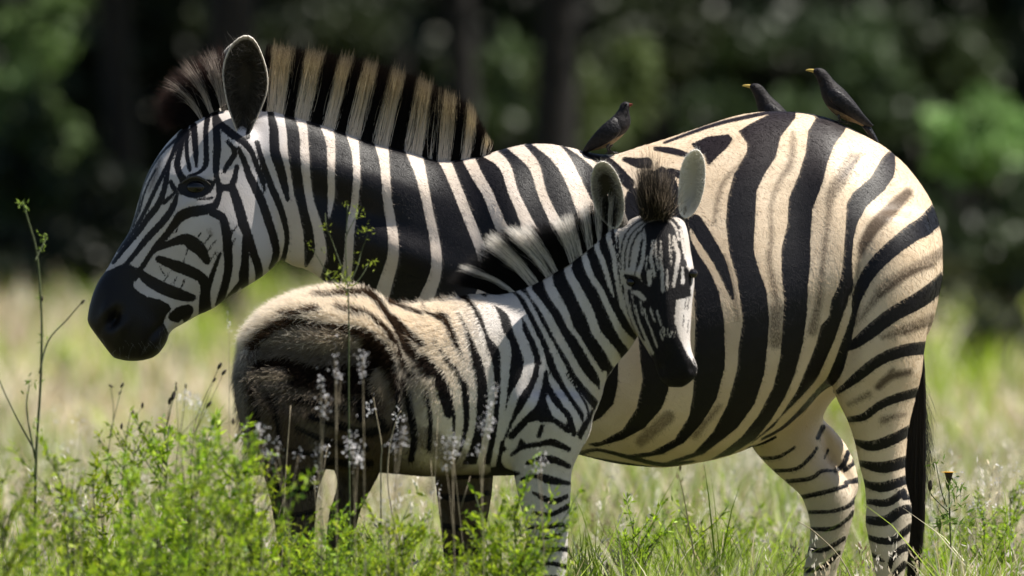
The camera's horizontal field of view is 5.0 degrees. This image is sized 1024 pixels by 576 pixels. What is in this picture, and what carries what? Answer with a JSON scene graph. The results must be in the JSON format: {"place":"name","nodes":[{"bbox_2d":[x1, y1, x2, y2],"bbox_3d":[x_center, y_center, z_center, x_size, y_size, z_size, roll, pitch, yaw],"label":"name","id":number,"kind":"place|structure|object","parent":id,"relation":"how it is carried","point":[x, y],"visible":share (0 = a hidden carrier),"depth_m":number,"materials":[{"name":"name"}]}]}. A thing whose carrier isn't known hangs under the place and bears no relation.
{"place":"outdoors","nodes":[
{"label":"outdoors","id":0,"kind":"place"},
{"bbox_2d":[0,259,1023,462],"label":"meadow grass","id":1,"kind":"structure","parent":0,"point":[82,369],"depth_m":52.74,"materials":[{"name":"beige plant"}]},
{"bbox_2d":[0,385,1023,574],"bbox_3d":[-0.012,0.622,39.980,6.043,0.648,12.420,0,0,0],"label":"tall grass","id":2,"kind":"structure","parent":0,"point":[778,498],"depth_m":36.89,"materials":[{"name":"green plant"}]},
{"bbox_2d":[0,460,1023,575],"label":"grass","id":3,"kind":"structure","parent":0,"point":[590,562],"depth_m":30.38,"materials":[{"name":"green plant"}]},
{"bbox_2d":[15,523,1023,575],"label":"short plumes","id":4,"kind":"object","parent":3,"relation":"attached to","point":[827,572],"visible":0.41,"depth_m":29.67,"materials":[{"name":"green plant"}]},
{"bbox_2d":[58,0,1008,187],"label":"sky","id":5,"kind":"structure","parent":0,"point":[608,1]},
{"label":"ground","id":6,"kind":"structure","parent":0,"visible":0},
{"bbox_2d":[0,488,44,575],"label":"weed","id":7,"kind":"object","parent":6,"relation":"on","point":[8,567],"visible":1,"depth_m":26.84,"materials":[{"name":"green plant"}]},
{"bbox_2d":[12,0,51,229],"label":"tree","id":8,"kind":"object","parent":6,"relation":"on","point":[23,5],"visible":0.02,"depth_m":75.90,"materials":[{"name":"green plant"}]},
{"bbox_2d":[11,497,62,575],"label":"weed","id":9,"kind":"object","parent":6,"relation":"on","point":[27,525],"visible":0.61,"depth_m":27.71,"materials":[{"name":"green plant"}]},
{"bbox_2d":[0,458,74,575],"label":"weed","id":10,"kind":"object","parent":6,"relation":"on","point":[40,538],"visible":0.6,"depth_m":27.56,"materials":[{"name":"green plant"}]},
{"bbox_2d":[11,512,65,575],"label":"weed","id":11,"kind":"object","parent":6,"relation":"on","point":[31,529],"visible":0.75,"depth_m":27.16,"materials":[{"name":"green plant"}]},
{"bbox_2d":[0,199,84,567],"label":"tall weed","id":12,"kind":"object","parent":6,"relation":"on","point":[35,449],"visible":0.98,"depth_m":28.30,"materials":[{"name":"green plant"}]},
{"bbox_2d":[0,0,96,232],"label":"shrub","id":13,"kind":"object","parent":6,"relation":"on","point":[19,33],"visible":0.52,"depth_m":73.88,"materials":[{"name":"green plant"}]},
{"bbox_2d":[0,85,104,232],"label":"shrub","id":14,"kind":"object","parent":6,"relation":"on","point":[34,127],"visible":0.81,"depth_m":69.76,"materials":[{"name":"green plant"}]},
{"bbox_2d":[48,405,65,575],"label":"white flower","id":15,"kind":"object","parent":6,"relation":"on","point":[53,490],"visible":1,"depth_m":26.80,"materials":[{"name":"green plant"}]},
{"bbox_2d":[0,215,118,317],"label":"shrub","id":16,"kind":"object","parent":6,"relation":"on","point":[86,250],"visible":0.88,"depth_m":65.61,"materials":[{"name":"green plant"}]},
{"bbox_2d":[1,431,137,575],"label":"weed","id":17,"kind":"object","parent":6,"relation":"on","point":[60,551],"visible":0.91,"depth_m":27.41,"materials":[{"name":"green plant"}]},
{"bbox_2d":[50,501,91,575],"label":"weed","id":18,"kind":"object","parent":6,"relation":"on","point":[63,529],"visible":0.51,"depth_m":28.13,"materials":[{"name":"green plant"}]},
{"bbox_2d":[33,469,112,575],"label":"weed","id":19,"kind":"object","parent":6,"relation":"on","point":[81,479],"visible":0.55,"depth_m":27.99,"materials":[{"name":"green plant"}]},
{"bbox_2d":[59,408,87,575],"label":"white flower","id":20,"kind":"object","parent":6,"relation":"on","point":[76,488],"visible":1,"depth_m":26.80,"materials":[{"name":"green plant"}]},
{"bbox_2d":[44,148,147,299],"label":"shrub","id":21,"kind":"object","parent":6,"relation":"on","point":[99,189],"visible":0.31,"depth_m":67.85,"materials":[{"name":"green plant"}]},
{"bbox_2d":[51,450,155,575],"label":"weed","id":22,"kind":"object","parent":6,"relation":"on","point":[97,486],"visible":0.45,"depth_m":28.18,"materials":[{"name":"green plant"}]},
{"bbox_2d":[102,382,123,556],"bbox_3d":[-0.962,0.582,28.091,0.056,0.711,0.024,0,0,0],"label":"seed stalk","id":23,"kind":"object","parent":6,"relation":"on","point":[122,384],"visible":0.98,"depth_m":28.10,"materials":[{"name":"brown plant"}]},
{"bbox_2d":[46,416,181,575],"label":"weed","id":24,"kind":"object","parent":6,"relation":"on","point":[133,462],"visible":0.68,"depth_m":28.10,"materials":[{"name":"green plant"}]},
{"bbox_2d":[76,478,155,575],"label":"weed","id":25,"kind":"object","parent":6,"relation":"on","point":[116,496],"visible":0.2,"depth_m":28.56,"materials":[{"name":"green plant"}]},
{"bbox_2d":[97,0,140,221],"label":"tree trunk","id":26,"kind":"object","parent":6,"relation":"on","point":[121,144],"visible":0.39,"depth_m":69.92,"materials":[{"name":"brown plant"}]},
{"bbox_2d":[77,495,185,575],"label":"weed","id":27,"kind":"object","parent":6,"relation":"on","point":[120,529],"visible":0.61,"depth_m":27.65,"materials":[{"name":"green plant"}]},
{"bbox_2d":[70,405,208,575],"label":"weed","id":28,"kind":"object","parent":6,"relation":"on","point":[166,444],"visible":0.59,"depth_m":28.09,"materials":[{"name":"green plant"}]},
{"bbox_2d":[78,447,209,575],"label":"weed","id":29,"kind":"object","parent":6,"relation":"on","point":[126,471],"visible":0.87,"depth_m":27.10,"materials":[{"name":"green plant"}]},
{"bbox_2d":[87,465,212,575],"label":"weed","id":30,"kind":"object","parent":6,"relation":"on","point":[165,557],"visible":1,"depth_m":26.87,"materials":[{"name":"green plant"}]},
{"bbox_2d":[145,422,225,575],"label":"weed","id":31,"kind":"object","parent":6,"relation":"on","point":[200,461],"visible":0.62,"depth_m":27.57,"materials":[{"name":"green plant"}]},
{"bbox_2d":[121,455,252,575],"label":"weed","id":32,"kind":"object","parent":6,"relation":"on","point":[189,492],"visible":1,"depth_m":27.01,"materials":[{"name":"green plant"}]},
{"bbox_2d":[177,389,212,567],"bbox_3d":[-0.747,0.588,27.400,0.091,0.703,0.041,0,0,0],"label":"white flower","id":33,"kind":"object","parent":6,"relation":"on","point":[194,440],"visible":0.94,"depth_m":27.40,"materials":[{"name":"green plant"}]},
{"bbox_2d":[115,404,286,575],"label":"weed","id":34,"kind":"object","parent":6,"relation":"on","point":[180,477],"visible":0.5,"depth_m":27.84,"materials":[{"name":"green plant"}]},
{"bbox_2d":[139,416,265,575],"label":"weed","id":35,"kind":"object","parent":6,"relation":"on","point":[246,522],"visible":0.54,"depth_m":27.92,"materials":[{"name":"green plant"}]},
{"bbox_2d":[171,382,234,560],"bbox_3d":[-0.742,0.581,27.992,0.155,0.712,0.023,0,0,-1],"label":"seed stalk","id":36,"kind":"object","parent":6,"relation":"on","point":[209,404],"visible":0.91,"depth_m":28.00,"materials":[{"name":"brown plant"}]},
{"bbox_2d":[158,470,268,575],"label":"weed","id":37,"kind":"object","parent":6,"relation":"on","point":[234,501],"visible":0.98,"depth_m":27.13,"materials":[{"name":"green plant"}]},
{"bbox_2d":[186,0,256,334],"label":"tree","id":38,"kind":"object","parent":6,"relation":"on","point":[233,19],"visible":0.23,"depth_m":63.88,"materials":[{"name":"brown plant"}]},
{"bbox_2d":[153,437,291,575],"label":"weed","id":39,"kind":"object","parent":6,"relation":"on","point":[225,492],"visible":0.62,"depth_m":27.82,"materials":[{"name":"green plant"}]},
{"bbox_2d":[183,502,267,575],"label":"weed","id":40,"kind":"object","parent":6,"relation":"on","point":[205,515],"visible":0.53,"depth_m":27.61,"materials":[{"name":"green plant"}]},
{"bbox_2d":[218,505,271,575],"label":"weed","id":41,"kind":"object","parent":6,"relation":"on","point":[260,552],"visible":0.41,"depth_m":28.09,"materials":[{"name":"green plant"}]},
{"bbox_2d":[172,426,322,575],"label":"weed","id":42,"kind":"object","parent":6,"relation":"on","point":[227,459],"visible":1,"depth_m":27.00,"materials":[{"name":"green plant"}]},
{"bbox_2d":[244,423,273,575],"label":"white flower","id":43,"kind":"object","parent":6,"relation":"on","point":[260,477],"visible":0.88,"depth_m":27.50,"materials":[{"name":"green plant"}]},
{"bbox_2d":[224,464,303,575],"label":"weed","id":44,"kind":"object","parent":6,"relation":"on","point":[272,482],"visible":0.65,"depth_m":27.65,"materials":[{"name":"green plant"}]},
{"bbox_2d":[208,465,325,575],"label":"weed","id":45,"kind":"object","parent":6,"relation":"on","point":[288,479],"visible":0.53,"depth_m":28.15,"materials":[{"name":"green plant"}]},
{"bbox_2d":[180,0,384,296],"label":"shrub","id":46,"kind":"object","parent":6,"relation":"on","point":[355,27],"visible":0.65,"depth_m":77.43,"materials":[{"name":"green plant"}]},
{"bbox_2d":[271,438,301,574],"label":"white flower","id":47,"kind":"object","parent":6,"relation":"on","point":[284,491],"visible":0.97,"depth_m":27.50,"materials":[{"name":"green plant"}]},
{"bbox_2d":[279,513,356,575],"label":"weed","id":48,"kind":"object","parent":6,"relation":"on","point":[313,535],"visible":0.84,"depth_m":28.19,"materials":[{"name":"green plant"}]},
{"bbox_2d":[314,367,331,575],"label":"white flower","id":49,"kind":"object","parent":6,"relation":"on","point":[321,460],"visible":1,"depth_m":27.50,"materials":[{"name":"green plant"}]},
{"bbox_2d":[266,500,382,575],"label":"weed","id":50,"kind":"object","parent":6,"relation":"on","point":[347,545],"visible":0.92,"depth_m":27.89,"materials":[{"name":"green plant"}]},
{"bbox_2d":[327,335,343,575],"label":"white flower","id":51,"kind":"object","parent":6,"relation":"on","point":[336,442],"visible":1,"depth_m":27.50,"materials":[{"name":"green plant"}]},
{"bbox_2d":[307,201,378,562],"bbox_3d":[-0.411,0.360,28.457,0.178,1.144,0.066,0,0,0],"label":"weed twig","id":52,"kind":"object","parent":6,"relation":"on","point":[344,280],"visible":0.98,"depth_m":28.45,"materials":[{"name":"green plant"}]},
{"bbox_2d":[342,430,365,575],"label":"white flower","id":53,"kind":"object","parent":6,"relation":"on","point":[356,462],"visible":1,"depth_m":27.55,"materials":[{"name":"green plant"}]},
{"bbox_2d":[284,494,436,575],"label":"weed","id":54,"kind":"object","parent":6,"relation":"on","point":[339,521],"visible":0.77,"depth_m":28.25,"materials":[{"name":"green plant"}]},
{"bbox_2d":[354,349,368,575],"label":"white flower","id":55,"kind":"object","parent":6,"relation":"on","point":[363,441],"visible":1,"depth_m":27.50,"materials":[{"name":"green plant"}]},
{"bbox_2d":[326,538,401,575],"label":"weed","id":56,"kind":"object","parent":6,"relation":"on","point":[368,562],"visible":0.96,"depth_m":27.79,"materials":[{"name":"green plant"}]},
{"bbox_2d":[339,522,394,575],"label":"weed","id":57,"kind":"object","parent":6,"relation":"on","point":[357,559],"visible":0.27,"depth_m":28.39,"materials":[{"name":"green plant"}]},
{"bbox_2d":[355,515,386,575],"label":"weed","id":58,"kind":"object","parent":6,"relation":"on","point":[369,539],"visible":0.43,"depth_m":28.59,"materials":[{"name":"green plant"}]},
{"bbox_2d":[366,397,382,575],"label":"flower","id":59,"kind":"object","parent":6,"relation":"on","point":[369,412],"visible":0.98,"depth_m":28.50,"materials":[{"name":"beige plant"}]},
{"bbox_2d":[305,483,451,575],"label":"weed","id":60,"kind":"object","parent":6,"relation":"on","point":[402,527],"visible":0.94,"depth_m":27.96,"materials":[{"name":"green plant"}]},
{"bbox_2d":[275,0,506,79],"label":"shrub","id":61,"kind":"object","parent":6,"relation":"on","point":[387,47],"visible":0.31,"depth_m":79.86,"materials":[{"name":"green plant"}]},
{"bbox_2d":[387,405,404,558],"bbox_3d":[-0.257,0.608,28.497,0.095,0.647,0.040,0,0,18],"label":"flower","id":62,"kind":"object","parent":6,"relation":"on","point":[397,418],"visible":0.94,"depth_m":28.50,"materials":[{"name":"beige plant"}]},
{"bbox_2d":[384,416,409,575],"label":"white flower","id":63,"kind":"object","parent":6,"relation":"on","point":[393,447],"visible":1,"depth_m":27.50,"materials":[{"name":"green plant"}]},
{"bbox_2d":[340,504,490,575],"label":"weed","id":64,"kind":"object","parent":6,"relation":"on","point":[408,536],"visible":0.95,"depth_m":27.91,"materials":[{"name":"green plant"}]},
{"bbox_2d":[388,505,446,575],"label":"weed","id":65,"kind":"object","parent":6,"relation":"on","point":[427,535],"visible":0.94,"depth_m":28.04,"materials":[{"name":"green plant"}]},
{"bbox_2d":[410,533,467,575],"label":"weed","id":66,"kind":"object","parent":6,"relation":"on","point":[447,555],"visible":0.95,"depth_m":28.06,"materials":[{"name":"green plant"}]},
{"bbox_2d":[435,429,468,575],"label":"white flower","id":67,"kind":"object","parent":6,"relation":"on","point":[453,445],"visible":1,"depth_m":27.60,"materials":[{"name":"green plant"}]},
{"bbox_2d":[445,0,477,114],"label":"tree","id":68,"kind":"object","parent":6,"relation":"on","point":[460,48],"visible":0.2,"depth_m":69.93,"materials":[{"name":"brown plant"}]},
{"bbox_2d":[228,143,705,575],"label":"zebra foal","id":69,"kind":"object","parent":6,"relation":"on","point":[548,327],"visible":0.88,"depth_m":29.06,"materials":[{"name":"multicoloured"}]},
{"bbox_2d":[471,383,498,575],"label":"white flower","id":70,"kind":"object","parent":6,"relation":"on","point":[487,429],"visible":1,"depth_m":27.65,"materials":[{"name":"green plant"}]},
{"bbox_2d":[454,516,520,575],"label":"weed","id":71,"kind":"object","parent":6,"relation":"on","point":[470,561],"visible":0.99,"depth_m":27.88,"materials":[{"name":"green plant"}]},
{"bbox_2d":[440,24,536,151],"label":"shrub","id":72,"kind":"object","parent":6,"relation":"on","point":[506,112],"visible":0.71,"depth_m":75.85,"materials":[{"name":"green plant"}]},
{"bbox_2d":[424,482,557,575],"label":"weed","id":73,"kind":"object","parent":6,"relation":"on","point":[490,529],"visible":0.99,"depth_m":27.95,"materials":[{"name":"green plant"}]},
{"bbox_2d":[460,488,559,575],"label":"weed","id":74,"kind":"object","parent":6,"relation":"on","point":[517,522],"visible":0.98,"depth_m":27.95,"materials":[{"name":"green plant"}]},
{"bbox_2d":[0,0,1023,292],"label":"woods","id":75,"kind":"object","parent":6,"relation":"on","point":[164,40],"visible":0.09,"depth_m":87.21,"materials":[{"name":"green plant"}]},
{"bbox_2d":[440,452,584,575],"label":"weed","id":76,"kind":"object","parent":6,"relation":"on","point":[522,490],"visible":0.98,"depth_m":27.96,"materials":[{"name":"green plant"}]},
{"bbox_2d":[482,535,546,575],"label":"weed","id":77,"kind":"object","parent":6,"relation":"on","point":[515,560],"visible":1,"depth_m":27.84,"materials":[{"name":"green plant"}]},
{"bbox_2d":[87,30,942,575],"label":"zebra","id":78,"kind":"object","parent":6,"relation":"on","point":[815,250],"visible":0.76,"depth_m":29.88,"materials":[{"name":"multicoloured"}]},
{"bbox_2d":[583,102,632,153],"bbox_3d":[0.246,-0.411,29.990,0.127,0.135,0.066,0,0,0],"label":"oxpecker","id":79,"kind":"object","parent":78,"relation":"on","point":[611,131],"visible":1,"depth_m":29.97,"materials":[{"name":"black"}]},
{"bbox_2d":[742,83,785,111],"bbox_3d":[0.691,-0.426,30.170,0.194,0.206,0.062,0,0,0],"label":"oxpecker","id":80,"kind":"object","parent":78,"relation":"on","point":[765,101],"visible":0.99,"depth_m":30.16,"materials":[{"name":"black"}]},
{"bbox_2d":[806,68,878,142],"bbox_3d":[0.850,-0.463,30.000,0.192,0.205,0.062,0,0,0],"label":"oxpecker","id":81,"kind":"object","parent":78,"relation":"on","point":[838,100],"visible":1,"depth_m":29.98,"materials":[{"name":"black"}]},
{"bbox_2d":[506,537,579,575],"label":"weed","id":82,"kind":"object","parent":6,"relation":"on","point":[543,561],"visible":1,"depth_m":27.87,"materials":[{"name":"green plant"}]},
{"bbox_2d":[533,0,579,148],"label":"tree","id":83,"kind":"object","parent":6,"relation":"on","point":[555,106],"visible":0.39,"depth_m":65.90,"materials":[{"name":"brown plant"}]},
{"bbox_2d":[518,31,667,154],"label":"shrub","id":84,"kind":"object","parent":6,"relation":"on","point":[601,96],"visible":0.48,"depth_m":71.64,"materials":[{"name":"green plant"}]},
{"bbox_2d":[569,526,669,575],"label":"weed","id":85,"kind":"object","parent":6,"relation":"on","point":[623,547],"visible":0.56,"depth_m":30.39,"materials":[{"name":"green plant"}]},
{"bbox_2d":[588,491,679,575],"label":"weed","id":86,"kind":"object","parent":6,"relation":"on","point":[637,535],"visible":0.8,"depth_m":30.45,"materials":[{"name":"green plant"}]},
{"bbox_2d":[588,0,733,142],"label":"tree","id":87,"kind":"object","parent":6,"relation":"on","point":[666,31],"visible":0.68,"depth_m":79.42,"materials":[{"name":"green plant"}]},
{"bbox_2d":[642,493,710,564],"bbox_3d":[0.444,0.748,32.364,0.177,0.365,0.170,0,0,31],"label":"weed","id":88,"kind":"object","parent":6,"relation":"on","point":[667,516],"visible":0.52,"depth_m":32.34,"materials":[{"name":"green plant"}]},
{"bbox_2d":[650,515,720,575],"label":"weed","id":89,"kind":"object","parent":6,"relation":"on","point":[685,522],"visible":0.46,"depth_m":30.82,"materials":[{"name":"green plant"}]},
{"bbox_2d":[671,495,755,575],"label":"weed","id":90,"kind":"object","parent":6,"relation":"on","point":[702,533],"visible":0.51,"depth_m":30.85,"materials":[{"name":"green plant"}]},
{"bbox_2d":[709,497,773,574],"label":"weed","id":91,"kind":"object","parent":6,"relation":"on","point":[759,533],"visible":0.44,"depth_m":32.22,"materials":[{"name":"green plant"}]},
{"bbox_2d":[657,75,833,132],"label":"shrub","id":92,"kind":"object","parent":6,"relation":"on","point":[709,108],"visible":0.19,"depth_m":69.70,"materials":[{"name":"green plant"}]},
{"bbox_2d":[761,539,803,575],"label":"weed","id":93,"kind":"object","parent":6,"relation":"on","point":[782,558],"visible":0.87,"depth_m":30.40,"materials":[{"name":"green plant"}]},
{"bbox_2d":[763,517,809,572],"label":"weed","id":94,"kind":"object","parent":6,"relation":"on","point":[785,544],"visible":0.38,"depth_m":32.52,"materials":[{"name":"green plant"}]},
{"bbox_2d":[681,0,922,103],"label":"shrub","id":95,"kind":"object","parent":6,"relation":"on","point":[761,27],"visible":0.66,"depth_m":79.56,"materials":[{"name":"green plant"}]},
{"bbox_2d":[818,0,843,91],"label":"tree","id":96,"kind":"object","parent":6,"relation":"on","point":[838,5],"visible":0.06,"depth_m":81.94,"materials":[{"name":"green plant"}]},
{"bbox_2d":[809,0,946,155],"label":"shrub","id":97,"kind":"object","parent":6,"relation":"on","point":[870,78],"visible":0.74,"depth_m":73.68,"materials":[{"name":"green plant"}]},
{"bbox_2d":[866,0,1014,214],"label":"shrub","id":98,"kind":"object","parent":6,"relation":"on","point":[953,60],"visible":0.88,"depth_m":75.76,"materials":[{"name":"green plant"}]},
{"bbox_2d":[921,510,974,575],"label":"weed","id":99,"kind":"object","parent":6,"relation":"on","point":[936,539],"visible":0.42,"depth_m":31.66,"materials":[{"name":"green plant"}]},
{"bbox_2d":[926,454,984,573],"bbox_3d":[1.129,0.674,29.898,0.138,0.507,0.105,0,0,32],"label":"wild flower","id":100,"kind":"object","parent":6,"relation":"on","point":[939,523],"visible":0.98,"depth_m":29.90,"materials":[{"name":"green plant"}]},
{"bbox_2d":[923,490,999,572],"bbox_3d":[1.236,0.741,31.911,0.239,0.379,0.257,0,0,-8],"label":"weed","id":101,"kind":"object","parent":6,"relation":"on","point":[963,525],"visible":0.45,"depth_m":31.95,"materials":[{"name":"green plant"}]},
{"bbox_2d":[932,255,991,350],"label":"shrub","id":102,"kind":"object","parent":6,"relation":"on","point":[956,282],"visible":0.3,"depth_m":59.90,"materials":[{"name":"green plant"}]},
{"bbox_2d":[920,78,1023,305],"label":"shrub","id":103,"kind":"object","parent":6,"relation":"on","point":[963,147],"visible":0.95,"depth_m":69.77,"materials":[{"name":"green plant"}]},
{"bbox_2d":[920,144,1023,293],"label":"shrub","id":104,"kind":"object","parent":6,"relation":"on","point":[958,231],"visible":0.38,"depth_m":67.78,"materials":[{"name":"green plant"}]},
{"bbox_2d":[938,487,1016,575],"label":"weed","id":105,"kind":"object","parent":6,"relation":"on","point":[983,537],"visible":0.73,"depth_m":30.86,"materials":[{"name":"green plant"}]},
{"bbox_2d":[937,282,1023,375],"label":"shrub","id":106,"kind":"object","parent":6,"relation":"on","point":[1009,320],"visible":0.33,"depth_m":55.47,"materials":[{"name":"green plant"}]},
{"bbox_2d":[951,202,1023,313],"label":"shrub","id":107,"kind":"object","parent":6,"relation":"on","point":[998,265],"visible":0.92,"depth_m":65.86,"materials":[{"name":"green plant"}]},
{"bbox_2d":[972,501,1023,575],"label":"weed","id":108,"kind":"object","parent":6,"relation":"on","point":[1002,553],"visible":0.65,"depth_m":31.01,"materials":[{"name":"green plant"}]},
{"bbox_2d":[988,475,1023,568],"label":"weed","id":109,"kind":"object","parent":6,"relation":"on","point":[1013,505],"visible":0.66,"depth_m":31.49,"materials":[{"name":"green plant"}]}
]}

